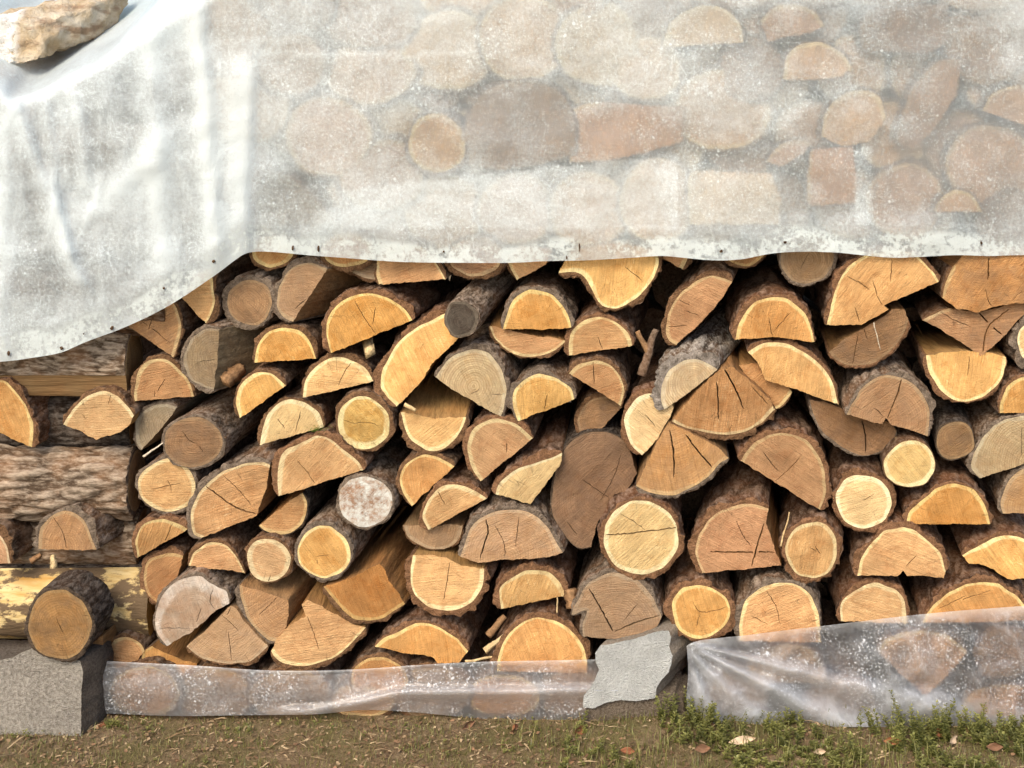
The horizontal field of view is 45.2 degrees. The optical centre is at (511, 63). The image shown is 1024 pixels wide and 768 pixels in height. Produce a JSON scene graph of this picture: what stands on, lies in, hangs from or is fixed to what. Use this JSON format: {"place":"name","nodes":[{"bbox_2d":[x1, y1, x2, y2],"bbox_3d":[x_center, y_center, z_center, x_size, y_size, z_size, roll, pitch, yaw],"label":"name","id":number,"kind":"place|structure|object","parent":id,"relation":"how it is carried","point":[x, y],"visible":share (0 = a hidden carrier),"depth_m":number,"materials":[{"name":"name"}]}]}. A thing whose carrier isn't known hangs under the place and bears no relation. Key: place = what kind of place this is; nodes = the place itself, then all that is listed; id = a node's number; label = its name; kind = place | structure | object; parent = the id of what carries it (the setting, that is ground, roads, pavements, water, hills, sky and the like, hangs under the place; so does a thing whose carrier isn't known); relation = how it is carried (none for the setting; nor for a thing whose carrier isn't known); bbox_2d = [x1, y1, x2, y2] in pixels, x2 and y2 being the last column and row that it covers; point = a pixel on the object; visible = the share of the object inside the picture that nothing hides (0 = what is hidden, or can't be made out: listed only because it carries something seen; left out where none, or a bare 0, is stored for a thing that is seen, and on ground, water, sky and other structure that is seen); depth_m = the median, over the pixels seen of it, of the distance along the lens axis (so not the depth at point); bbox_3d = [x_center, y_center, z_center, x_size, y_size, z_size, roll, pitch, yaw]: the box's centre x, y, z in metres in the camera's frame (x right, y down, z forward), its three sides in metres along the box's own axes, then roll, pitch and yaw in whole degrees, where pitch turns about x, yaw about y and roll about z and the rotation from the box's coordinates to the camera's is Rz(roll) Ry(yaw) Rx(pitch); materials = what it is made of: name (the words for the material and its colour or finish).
{"place":"outdoors","nodes":[
{"label":"outdoors","id":0,"kind":"place"},
{"bbox_2d":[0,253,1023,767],"bbox_3d":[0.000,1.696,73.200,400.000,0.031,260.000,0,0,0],"label":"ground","id":1,"kind":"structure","parent":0,"point":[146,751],"depth_m":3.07,"materials":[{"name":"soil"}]},
{"bbox_2d":[0,639,27,640],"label":"crosswise log","id":2,"kind":"object","parent":1,"relation":"on","point":[14,639],"visible":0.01,"depth_m":3.34,"materials":[{"name":"brown wood"}]},
{"bbox_2d":[0,549,154,638],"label":"crosswise log","id":3,"kind":"object","parent":2,"relation":"on","point":[22,586],"visible":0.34,"depth_m":3.26,"materials":[{"name":"brown wood"}]},
{"bbox_2d":[3,504,146,565],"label":"crosswise log","id":4,"kind":"object","parent":3,"relation":"on","point":[118,550],"visible":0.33,"depth_m":3.28,"materials":[{"name":"brown wood"}]},
{"bbox_2d":[0,443,145,521],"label":"crosswise log","id":5,"kind":"object","parent":4,"relation":"on","point":[38,483],"visible":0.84,"depth_m":3.21,"materials":[{"name":"brown wood"}]},
{"bbox_2d":[0,396,134,446],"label":"crosswise log","id":6,"kind":"object","parent":5,"relation":"on","point":[60,433],"visible":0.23,"depth_m":3.27,"materials":[{"name":"brown wood"}]},
{"bbox_2d":[0,332,142,395],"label":"crosswise log","id":7,"kind":"object","parent":6,"relation":"on","point":[114,358],"visible":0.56,"depth_m":3.22,"materials":[{"name":"brown wood"}]},
{"bbox_2d":[62,347,163,439],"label":"split log","id":8,"kind":"object","parent":5,"relation":"on","point":[98,412],"visible":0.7,"depth_m":3.20,"materials":[{"name":"beige wood"}]},
{"bbox_2d":[32,452,161,550],"bbox_3d":[-1.090,1.196,3.394,0.177,0.128,0.484,0,0,18],"label":"split log","id":9,"kind":"object","parent":4,"relation":"on","point":[82,526],"visible":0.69,"depth_m":3.19,"materials":[{"name":"brown wood"}]},
{"bbox_2d":[0,640,113,735],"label":"concrete block","id":10,"kind":"object","parent":1,"relation":"on","point":[39,693],"depth_m":3.10,"materials":[{"name":"concrete"}]},
{"bbox_2d":[24,569,114,662],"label":"round log","id":11,"kind":"object","parent":10,"relation":"on","point":[69,615],"visible":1,"depth_m":3.08,"materials":[{"name":"brown wood"}]},
{"bbox_2d":[197,644,273,669],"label":"round log","id":12,"kind":"object","parent":1,"relation":"on","point":[254,666],"visible":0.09,"depth_m":3.24,"materials":[{"name":"brown wood"}]},
{"bbox_2d":[141,617,208,665],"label":"split log","id":13,"kind":"object","parent":12,"relation":"on","point":[177,652],"visible":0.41,"depth_m":3.25,"materials":[{"name":"brown wood"}]},
{"bbox_2d":[153,565,249,645],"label":"split log","id":14,"kind":"object","parent":13,"relation":"on","point":[190,599],"visible":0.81,"depth_m":3.19,"materials":[{"name":"wood"}]},
{"bbox_2d":[140,529,198,604],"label":"split log","id":15,"kind":"object","parent":14,"relation":"on","point":[164,564],"visible":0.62,"depth_m":3.21,"materials":[{"name":"brown wood"}]},
{"bbox_2d":[131,511,187,557],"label":"split log","id":16,"kind":"object","parent":15,"relation":"on","point":[153,530],"visible":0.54,"depth_m":3.19,"materials":[{"name":"brown wood"}]},
{"bbox_2d":[135,426,258,513],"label":"round log","id":17,"kind":"object","parent":16,"relation":"on","point":[164,484],"visible":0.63,"depth_m":3.20,"materials":[{"name":"beige wood"}]},
{"bbox_2d":[161,383,285,469],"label":"round log","id":18,"kind":"object","parent":17,"relation":"on","point":[210,430],"visible":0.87,"depth_m":3.19,"materials":[{"name":"brown wood"}]},
{"bbox_2d":[188,494,284,572],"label":"split log","id":19,"kind":"object","parent":14,"relation":"on","point":[223,549],"visible":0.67,"depth_m":3.21,"materials":[{"name":"brown wood"}]},
{"bbox_2d":[186,436,291,538],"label":"split log","id":20,"kind":"object","parent":19,"relation":"on","point":[235,488],"visible":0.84,"depth_m":3.19,"materials":[{"name":"brown wood"}]},
{"bbox_2d":[257,382,353,444],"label":"split log","id":21,"kind":"object","parent":20,"relation":"on","point":[291,412],"visible":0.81,"depth_m":3.21,"materials":[{"name":"beige wood"}]},
{"bbox_2d":[179,318,322,393],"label":"split log","id":22,"kind":"object","parent":21,"relation":"on","point":[212,352],"visible":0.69,"depth_m":3.19,"materials":[{"name":"grey wood"}]},
{"bbox_2d":[233,359,313,417],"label":"split log","id":23,"kind":"object","parent":21,"relation":"on","point":[262,382],"visible":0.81,"depth_m":3.19,"materials":[{"name":"beige wood"}]},
{"bbox_2d":[252,316,326,361],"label":"split log","id":24,"kind":"object","parent":23,"relation":"on","point":[280,340],"visible":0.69,"depth_m":3.20,"materials":[{"name":"beige wood"}]},
{"bbox_2d":[272,255,365,322],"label":"split log","id":25,"kind":"object","parent":24,"relation":"on","point":[309,287],"visible":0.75,"depth_m":3.20,"materials":[{"name":"brown wood"}]},
{"bbox_2d":[301,328,398,397],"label":"split log","id":26,"kind":"object","parent":21,"relation":"on","point":[348,366],"visible":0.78,"depth_m":3.21,"materials":[{"name":"beige wood"}]},
{"bbox_2d":[321,278,453,352],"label":"split log","id":27,"kind":"object","parent":26,"relation":"on","point":[360,312],"visible":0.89,"depth_m":3.19,"materials":[{"name":"brown wood"}]},
{"bbox_2d":[186,596,269,665],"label":"split log","id":28,"kind":"object","parent":12,"relation":"on","point":[227,634],"visible":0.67,"depth_m":3.20,"materials":[{"name":"brown wood"}]},
{"bbox_2d":[257,644,355,714],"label":"round log","id":29,"kind":"object","parent":1,"relation":"on","point":[269,663],"visible":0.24,"depth_m":3.25,"materials":[{"name":"brown wood"}]},
{"bbox_2d":[270,581,369,668],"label":"split log","id":30,"kind":"object","parent":29,"relation":"on","point":[319,631],"visible":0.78,"depth_m":3.20,"materials":[{"name":"wood"}]},
{"bbox_2d":[234,566,316,643],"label":"split log","id":31,"kind":"object","parent":30,"relation":"on","point":[269,611],"visible":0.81,"depth_m":3.20,"materials":[{"name":"brown wood"}]},
{"bbox_2d":[244,481,339,583],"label":"round log","id":32,"kind":"object","parent":31,"relation":"on","point":[270,556],"visible":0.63,"depth_m":3.19,"materials":[{"name":"brown wood"}]},
{"bbox_2d":[259,478,336,535],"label":"split log","id":33,"kind":"object","parent":32,"relation":"on","point":[290,513],"visible":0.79,"depth_m":3.21,"materials":[{"name":"brown wood"}]},
{"bbox_2d":[271,418,399,495],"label":"split log","id":34,"kind":"object","parent":33,"relation":"on","point":[300,461],"visible":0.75,"depth_m":3.18,"materials":[{"name":"brown wood"}]},
{"bbox_2d":[335,381,405,451],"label":"round log","id":35,"kind":"object","parent":34,"relation":"on","point":[367,417],"visible":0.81,"depth_m":3.19,"materials":[{"name":"wood"}]},
{"bbox_2d":[323,499,420,623],"bbox_3d":[-0.332,1.363,3.405,0.205,0.196,0.502,0,0,14],"label":"split log","id":36,"kind":"object","parent":30,"relation":"on","point":[368,586],"visible":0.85,"depth_m":3.20,"materials":[{"name":"brown wood"}]},
{"bbox_2d":[294,488,378,581],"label":"round log","id":37,"kind":"object","parent":36,"relation":"on","point":[330,544],"visible":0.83,"depth_m":3.18,"materials":[{"name":"wood"}]},
{"bbox_2d":[336,429,412,529],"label":"round log","id":38,"kind":"object","parent":37,"relation":"on","point":[369,497],"visible":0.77,"depth_m":3.19,"materials":[{"name":"wood"}]},
{"bbox_2d":[103,659,617,719],"bbox_3d":[-0.455,1.621,3.175,1.459,0.173,0.039,0,0,0],"label":"plastic strip","id":39,"kind":"object","parent":1,"relation":"on","point":[548,689],"visible":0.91,"depth_m":3.18,"materials":[{"name":"plastic"}]},
{"bbox_2d":[400,605,500,715],"bbox_3d":[-0.176,1.642,3.420,0.227,0.166,0.468,0,0,9],"label":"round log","id":40,"kind":"object","parent":1,"relation":"on","point":[479,644],"visible":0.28,"depth_m":3.36,"materials":[{"name":"brown wood"}]},
{"bbox_2d":[374,573,497,662],"bbox_3d":[-0.192,1.502,3.399,0.240,0.130,0.488,0,0,11],"label":"split log","id":41,"kind":"object","parent":40,"relation":"on","point":[410,628],"visible":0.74,"depth_m":3.19,"materials":[{"name":"brown wood"}]},
{"bbox_2d":[404,540,499,616],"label":"split log","id":42,"kind":"object","parent":41,"relation":"on","point":[446,581],"visible":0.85,"depth_m":3.20,"materials":[{"name":"brown wood"}]},
{"bbox_2d":[403,485,479,549],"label":"split log","id":43,"kind":"object","parent":42,"relation":"on","point":[450,532],"visible":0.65,"depth_m":3.22,"materials":[{"name":"brown wood"}]},
{"bbox_2d":[419,455,495,529],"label":"split log","id":44,"kind":"object","parent":43,"relation":"on","point":[457,488],"visible":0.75,"depth_m":3.19,"materials":[{"name":"brown wood"}]},
{"bbox_2d":[395,407,480,505],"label":"split log","id":45,"kind":"object","parent":44,"relation":"on","point":[419,475],"visible":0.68,"depth_m":3.20,"materials":[{"name":"beige wood"}]},
{"bbox_2d":[399,356,476,454],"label":"split log","id":46,"kind":"object","parent":45,"relation":"on","point":[439,419],"visible":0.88,"depth_m":3.20,"materials":[{"name":"beige wood"}]},
{"bbox_2d":[373,282,469,406],"bbox_3d":[-0.229,0.764,3.401,0.230,0.260,0.441,0,0,7],"label":"split log","id":47,"kind":"object","parent":46,"relation":"on","point":[424,342],"visible":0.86,"depth_m":3.19,"materials":[{"name":"brown wood"}]},
{"bbox_2d":[462,406,545,480],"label":"split log","id":48,"kind":"object","parent":44,"relation":"on","point":[491,441],"visible":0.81,"depth_m":3.19,"materials":[{"name":"brown wood"}]},
{"bbox_2d":[434,314,536,416],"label":"split log","id":49,"kind":"object","parent":48,"relation":"on","point":[479,366],"visible":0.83,"depth_m":3.19,"materials":[{"name":"beige wood"}]},
{"bbox_2d":[507,346,584,420],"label":"split log","id":50,"kind":"object","parent":48,"relation":"on","point":[538,385],"visible":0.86,"depth_m":3.19,"materials":[{"name":"brown wood"}]},
{"bbox_2d":[489,291,567,358],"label":"split log","id":51,"kind":"object","parent":50,"relation":"on","point":[532,343],"visible":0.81,"depth_m":3.21,"materials":[{"name":"brown wood"}]},
{"bbox_2d":[501,263,581,329],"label":"split log","id":52,"kind":"object","parent":51,"relation":"on","point":[546,296],"visible":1,"depth_m":3.19,"materials":[{"name":"beige wood"}]},
{"bbox_2d":[458,473,568,562],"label":"split log","id":53,"kind":"object","parent":42,"relation":"on","point":[499,527],"visible":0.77,"depth_m":3.18,"materials":[{"name":"brown wood"}]},
{"bbox_2d":[491,402,572,503],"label":"split log","id":54,"kind":"object","parent":53,"relation":"on","point":[524,473],"visible":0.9,"depth_m":3.19,"materials":[{"name":"brown wood"}]},
{"bbox_2d":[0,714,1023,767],"bbox_3d":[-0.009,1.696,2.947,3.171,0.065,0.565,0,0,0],"label":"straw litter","id":55,"kind":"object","parent":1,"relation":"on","point":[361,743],"visible":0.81,"depth_m":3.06,"materials":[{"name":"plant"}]},
{"bbox_2d":[1,708,1023,767],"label":"grass","id":56,"kind":"structure","parent":1,"relation":"on","point":[603,743],"depth_m":3.05,"materials":[{"name":"plant"}]},
{"bbox_2d":[9,686,1023,767],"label":"weeds","id":57,"kind":"object","parent":1,"relation":"on","point":[919,734],"visible":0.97,"depth_m":3.06,"materials":[{"name":"plant"}]},
{"bbox_2d":[140,253,1023,611],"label":"firewood stack","id":58,"kind":"object","parent":1,"relation":"on","point":[668,281],"depth_m":3.72,"materials":[{"name":"brown wood"}]},
{"bbox_2d":[0,0,1023,361],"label":"plastic sheet","id":59,"kind":"object","parent":58,"relation":"on","point":[156,156],"visible":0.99,"depth_m":3.15,"materials":[{"name":"plastic"}]},
{"bbox_2d":[0,0,127,63],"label":"stone","id":60,"kind":"object","parent":59,"relation":"on","point":[46,28],"visible":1,"depth_m":3.35,"materials":[{"name":"stone"}]},
{"bbox_2d":[588,638,606,659],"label":"round log","id":61,"kind":"object","parent":1,"relation":"on","point":[597,642],"visible":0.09,"depth_m":3.36,"materials":[{"name":"brown wood"}]},
{"bbox_2d":[490,556,593,660],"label":"split log","id":62,"kind":"object","parent":61,"relation":"on","point":[541,630],"visible":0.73,"depth_m":3.20,"materials":[{"name":"brown wood"}]},
{"bbox_2d":[492,542,577,608],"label":"split log","id":63,"kind":"object","parent":62,"relation":"on","point":[521,581],"visible":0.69,"depth_m":3.19,"materials":[{"name":"brown wood"}]},
{"bbox_2d":[582,612,692,722],"bbox_3d":[0.355,1.588,3.255,0.349,0.262,0.194,0,0,0],"label":"concrete block","id":64,"kind":"object","parent":1,"relation":"on","point":[639,672],"depth_m":3.16,"materials":[{"name":"concrete"}]},
{"bbox_2d":[571,531,664,638],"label":"split log","id":65,"kind":"object","parent":64,"relation":"on","point":[608,602],"visible":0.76,"depth_m":3.19,"materials":[{"name":"brown wood"}]},
{"bbox_2d":[597,455,684,579],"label":"round log","id":66,"kind":"object","parent":65,"relation":"on","point":[641,536],"visible":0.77,"depth_m":3.18,"materials":[{"name":"brown wood"}]},
{"bbox_2d":[550,400,636,548],"bbox_3d":[0.234,1.115,3.430,0.228,0.314,0.456,0,0,5],"label":"split log","id":67,"kind":"object","parent":66,"relation":"on","point":[595,471],"visible":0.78,"depth_m":3.22,"materials":[{"name":"brown wood"}]},
{"bbox_2d":[574,383,623,432],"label":"split log","id":68,"kind":"object","parent":67,"relation":"on","point":[595,408],"visible":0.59,"depth_m":3.25,"materials":[{"name":"brown wood"}]},
{"bbox_2d":[568,347,631,405],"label":"split log","id":69,"kind":"object","parent":68,"relation":"on","point":[606,373],"visible":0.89,"depth_m":3.19,"materials":[{"name":"brown wood"}]},
{"bbox_2d":[564,295,648,354],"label":"split log","id":70,"kind":"object","parent":69,"relation":"on","point":[595,327],"visible":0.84,"depth_m":3.20,"materials":[{"name":"brown wood"}]},
{"bbox_2d":[559,256,663,312],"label":"split log","id":71,"kind":"object","parent":70,"relation":"on","point":[614,285],"visible":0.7,"depth_m":3.19,"materials":[{"name":"beige wood"}]},
{"bbox_2d":[635,416,728,498],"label":"split log","id":72,"kind":"object","parent":66,"relation":"on","point":[674,461],"visible":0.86,"depth_m":3.18,"materials":[{"name":"brown wood"}]},
{"bbox_2d":[671,346,775,439],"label":"split log","id":73,"kind":"object","parent":72,"relation":"on","point":[725,400],"visible":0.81,"depth_m":3.19,"materials":[{"name":"brown wood"}]},
{"bbox_2d":[650,304,742,409],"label":"split log","id":74,"kind":"object","parent":73,"relation":"on","point":[699,355],"visible":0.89,"depth_m":3.19,"materials":[{"name":"grey wood"}]},
{"bbox_2d":[660,259,737,345],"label":"split log","id":75,"kind":"object","parent":74,"relation":"on","point":[696,297],"visible":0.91,"depth_m":3.20,"materials":[{"name":"brown wood"}]},
{"bbox_2d":[663,517,735,641],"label":"round log","id":76,"kind":"object","parent":64,"relation":"on","point":[697,606],"visible":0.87,"depth_m":3.20,"materials":[{"name":"brown wood"}]},
{"bbox_2d":[687,449,781,573],"bbox_3d":[0.630,1.216,3.406,0.238,0.220,0.500,0,0,14],"label":"split log","id":77,"kind":"object","parent":76,"relation":"on","point":[737,519],"visible":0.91,"depth_m":3.19,"materials":[{"name":"brown wood"}]},
{"bbox_2d":[686,606,1023,726],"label":"plastic strip","id":78,"kind":"object","parent":1,"relation":"on","point":[971,660],"visible":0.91,"depth_m":3.17,"materials":[{"name":"clear plastic"}]},
{"bbox_2d":[898,571,917,615],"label":"split log","id":79,"kind":"object","parent":1,"relation":"on","point":[904,580],"visible":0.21,"depth_m":3.41,"materials":[{"name":"brown wood"}]},
{"bbox_2d":[827,530,909,621],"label":"split log","id":80,"kind":"object","parent":79,"relation":"on","point":[862,597],"visible":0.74,"depth_m":3.20,"materials":[{"name":"brown wood"}]},
{"bbox_2d":[842,502,949,577],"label":"split log","id":81,"kind":"object","parent":80,"relation":"on","point":[896,545],"visible":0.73,"depth_m":3.19,"materials":[{"name":"brown wood"}]},
{"bbox_2d":[822,436,896,532],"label":"round log","id":82,"kind":"object","parent":81,"relation":"on","point":[863,496],"visible":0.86,"depth_m":3.19,"materials":[{"name":"brown wood"}]},
{"bbox_2d":[803,392,896,456],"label":"split log","id":83,"kind":"object","parent":82,"relation":"on","point":[836,425],"visible":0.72,"depth_m":3.22,"materials":[{"name":"brown wood"}]},
{"bbox_2d":[744,337,838,404],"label":"split log","id":84,"kind":"object","parent":83,"relation":"on","point":[800,365],"visible":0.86,"depth_m":3.20,"materials":[{"name":"brown wood"}]},
{"bbox_2d":[721,265,815,341],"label":"split log","id":85,"kind":"object","parent":84,"relation":"on","point":[763,301],"visible":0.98,"depth_m":3.19,"materials":[{"name":"brown wood"}]},
{"bbox_2d":[893,431,993,524],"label":"split log","id":86,"kind":"object","parent":81,"relation":"on","point":[950,492],"visible":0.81,"depth_m":3.19,"materials":[{"name":"brown wood"}]},
{"bbox_2d":[878,426,935,486],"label":"round log","id":87,"kind":"object","parent":86,"relation":"on","point":[906,457],"visible":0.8,"depth_m":3.17,"materials":[{"name":"brown wood"}]},
{"bbox_2d":[825,347,935,435],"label":"split log","id":88,"kind":"object","parent":87,"relation":"on","point":[893,389],"visible":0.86,"depth_m":3.18,"materials":[{"name":"brown wood"}]},
{"bbox_2d":[818,300,910,368],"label":"split log","id":89,"kind":"object","parent":88,"relation":"on","point":[852,346],"visible":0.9,"depth_m":3.20,"materials":[{"name":"brown wood"}]},
{"bbox_2d":[814,253,940,325],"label":"split log","id":90,"kind":"object","parent":89,"relation":"on","point":[853,289],"visible":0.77,"depth_m":3.17,"materials":[{"name":"brown wood"}]},
{"bbox_2d":[924,379,974,460],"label":"round log","id":91,"kind":"object","parent":86,"relation":"on","point":[952,432],"visible":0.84,"depth_m":3.20,"materials":[{"name":"brown wood"}]},
{"bbox_2d":[906,319,1006,403],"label":"split log","id":92,"kind":"object","parent":91,"relation":"on","point":[954,369],"visible":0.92,"depth_m":3.20,"materials":[{"name":"brown wood"}]},
{"bbox_2d":[909,286,1023,355],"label":"split log","id":93,"kind":"object","parent":92,"relation":"on","point":[984,331],"visible":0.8,"depth_m":3.20,"materials":[{"name":"brown wood"}]},
{"bbox_2d":[927,255,1023,311],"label":"split log","id":94,"kind":"object","parent":93,"relation":"on","point":[975,283],"visible":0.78,"depth_m":3.17,"materials":[{"name":"wood"}]},
{"bbox_2d":[961,399,1023,477],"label":"split log","id":95,"kind":"object","parent":86,"relation":"on","point":[999,441],"visible":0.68,"depth_m":3.20,"materials":[{"name":"brown wood"}]},
{"bbox_2d":[823,599,859,624],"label":"round log","id":96,"kind":"object","parent":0,"point":[830,617],"visible":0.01,"depth_m":3.54,"materials":[{"name":"brown wood"}]},
{"bbox_2d":[820,596,825,625],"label":"split log","id":97,"kind":"object","parent":96,"relation":"on","point":[822,612],"visible":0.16,"depth_m":3.53,"materials":[{"name":"brown wood"}]},
{"bbox_2d":[729,559,822,635],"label":"split log","id":98,"kind":"object","parent":97,"relation":"on","point":[775,598],"visible":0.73,"depth_m":3.19,"materials":[{"name":"brown wood"}]},
{"bbox_2d":[778,487,843,583],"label":"round log","id":99,"kind":"object","parent":98,"relation":"on","point":[811,549],"visible":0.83,"depth_m":3.19,"materials":[{"name":"brown wood"}]},
{"bbox_2d":[733,392,831,509],"bbox_3d":[0.733,1.047,3.408,0.265,0.226,0.434,0,0,5],"label":"split log","id":100,"kind":"object","parent":99,"relation":"on","point":[785,448],"visible":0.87,"depth_m":3.20,"materials":[{"name":"brown wood"}]},
{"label":"round log","id":101,"kind":"object","parent":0,"visible":0},
{"bbox_2d":[908,524,1023,614],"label":"split log","id":102,"kind":"object","parent":101,"relation":"on","point":[963,584],"visible":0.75,"depth_m":3.20,"materials":[{"name":"brown wood"}]},
{"bbox_2d":[949,475,1023,579],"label":"split log","id":103,"kind":"object","parent":102,"relation":"on","point":[997,544],"visible":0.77,"depth_m":3.20,"materials":[{"name":"brown wood"}]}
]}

